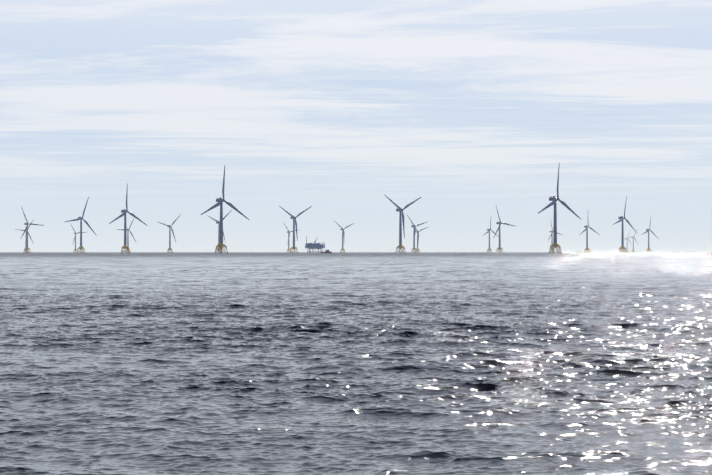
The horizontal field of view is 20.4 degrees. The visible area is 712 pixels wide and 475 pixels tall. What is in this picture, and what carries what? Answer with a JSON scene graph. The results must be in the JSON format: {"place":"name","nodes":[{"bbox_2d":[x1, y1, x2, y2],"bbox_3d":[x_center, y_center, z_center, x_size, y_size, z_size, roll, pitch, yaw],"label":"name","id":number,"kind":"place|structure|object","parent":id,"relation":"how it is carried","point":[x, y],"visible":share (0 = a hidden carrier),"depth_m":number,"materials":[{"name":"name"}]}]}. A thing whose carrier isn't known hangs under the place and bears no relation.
{"place":"outdoors","nodes":[
{"label":"outdoors","id":0,"kind":"place"},
{"bbox_2d":[0,252,711,474],"bbox_3d":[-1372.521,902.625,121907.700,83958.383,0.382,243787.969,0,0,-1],"label":"sea","id":1,"kind":"structure","parent":0,"point":[358,363],"depth_m":53.64,"materials":[{"name":"black liquid"}]},
{"bbox_2d":[15,219,33,252],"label":"wind turbine","id":2,"kind":"object","parent":1,"relation":"in","point":[28,234],"visible":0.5,"depth_m":8492.31,"materials":[{"name":"grey metal"}]},
{"bbox_2d":[21,206,44,252],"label":"wind turbine","id":3,"kind":"object","parent":1,"relation":"in","point":[26,230],"visible":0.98,"depth_m":6476.02,"materials":[{"name":"grey metal"}]},
{"bbox_2d":[71,225,84,251],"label":"wind turbine","id":4,"kind":"object","parent":1,"relation":"in","point":[75,249],"visible":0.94,"depth_m":9677.28,"materials":[{"name":"grey metal"}]},
{"bbox_2d":[65,197,96,252],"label":"wind turbine","id":5,"kind":"object","parent":1,"relation":"in","point":[80,218],"visible":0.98,"depth_m":5384.03,"materials":[{"name":"grey metal"}]},
{"bbox_2d":[117,217,134,252],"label":"wind turbine","id":6,"kind":"object","parent":1,"relation":"in","point":[128,230],"visible":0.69,"depth_m":8138.43,"materials":[{"name":"grey metal"}]},
{"bbox_2d":[109,183,147,252],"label":"wind turbine","id":7,"kind":"object","parent":1,"relation":"in","point":[124,212],"visible":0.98,"depth_m":4472.19,"materials":[{"name":"grey metal"}]},
{"bbox_2d":[158,216,179,252],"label":"wind turbine","id":8,"kind":"object","parent":1,"relation":"in","point":[170,229],"visible":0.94,"depth_m":7085.22,"materials":[{"name":"grey metal"}]},
{"bbox_2d":[208,210,231,252],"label":"wind turbine","id":9,"kind":"object","parent":1,"relation":"in","point":[217,222],"visible":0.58,"depth_m":6173.88,"materials":[{"name":"grey metal"}]},
{"bbox_2d":[201,166,248,253],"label":"wind turbine","id":10,"kind":"object","parent":1,"relation":"in","point":[220,245],"visible":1,"depth_m":3510.78,"materials":[{"name":"grey metal"}]},
{"bbox_2d":[283,222,297,252],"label":"wind turbine","id":11,"kind":"object","parent":1,"relation":"in","point":[288,249],"visible":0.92,"depth_m":9119.95,"materials":[{"name":"grey metal"}]},
{"bbox_2d":[279,206,311,252],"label":"wind turbine","id":12,"kind":"object","parent":1,"relation":"in","point":[294,224],"visible":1,"depth_m":5319.38,"materials":[{"name":"grey metal"}]},
{"bbox_2d":[305,236,324,252],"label":"transformer platform","id":13,"kind":"structure","parent":1,"relation":"in","point":[313,246],"depth_m":4389.96,"materials":[{"name":"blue metal"}]},
{"bbox_2d":[337,223,353,252],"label":"wind turbine","id":14,"kind":"object","parent":1,"relation":"in","point":[343,232],"visible":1,"depth_m":7983.74,"materials":[{"name":"grey metal"}]},
{"bbox_2d":[384,194,420,252],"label":"wind turbine","id":15,"kind":"object","parent":1,"relation":"in","point":[401,216],"visible":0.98,"depth_m":4331.81,"materials":[{"name":"grey metal"}]},
{"bbox_2d":[407,215,426,252],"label":"wind turbine","id":16,"kind":"object","parent":1,"relation":"in","point":[414,232],"visible":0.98,"depth_m":7101.59,"materials":[{"name":"grey metal"}]},
{"bbox_2d":[411,223,427,252],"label":"wind turbine","id":17,"kind":"object","parent":1,"relation":"in","point":[417,231],"visible":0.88,"depth_m":8918.70,"materials":[{"name":"grey metal"}]},
{"bbox_2d":[484,220,498,252],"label":"wind turbine","id":18,"kind":"object","parent":1,"relation":"in","point":[489,248],"visible":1,"depth_m":8164.81,"materials":[{"name":"grey metal"}]},
{"bbox_2d":[494,207,515,252],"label":"wind turbine","id":19,"kind":"object","parent":1,"relation":"in","point":[500,223],"visible":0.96,"depth_m":6291.25,"materials":[{"name":"grey metal"}]},
{"bbox_2d":[548,218,561,249],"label":"wind turbine","id":20,"kind":"object","parent":1,"relation":"in","point":[551,235],"visible":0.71,"depth_m":8930.81,"materials":[{"name":"grey metal"}]},
{"bbox_2d":[538,163,580,253],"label":"wind turbine","id":21,"kind":"object","parent":1,"relation":"in","point":[554,245],"visible":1,"depth_m":3427.53,"materials":[{"name":"grey metal"}]},
{"bbox_2d":[580,223,597,252],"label":"wind turbine","id":22,"kind":"object","parent":1,"relation":"in","point":[586,230],"visible":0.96,"depth_m":7179.90,"materials":[{"name":"grey metal"}]},
{"bbox_2d":[613,197,636,252],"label":"wind turbine","id":23,"kind":"object","parent":1,"relation":"in","point":[621,218],"visible":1,"depth_m":5336.39,"materials":[{"name":"grey metal"}]},
{"bbox_2d":[641,219,658,252],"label":"wind turbine","id":24,"kind":"object","parent":1,"relation":"in","point":[648,248],"visible":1,"depth_m":8177.75,"materials":[{"name":"grey metal"}]},
{"bbox_2d":[0,0,711,251],"label":"sky","id":25,"kind":"structure","parent":0,"point":[470,109],"materials":[{"name":"blue"}]}
]}

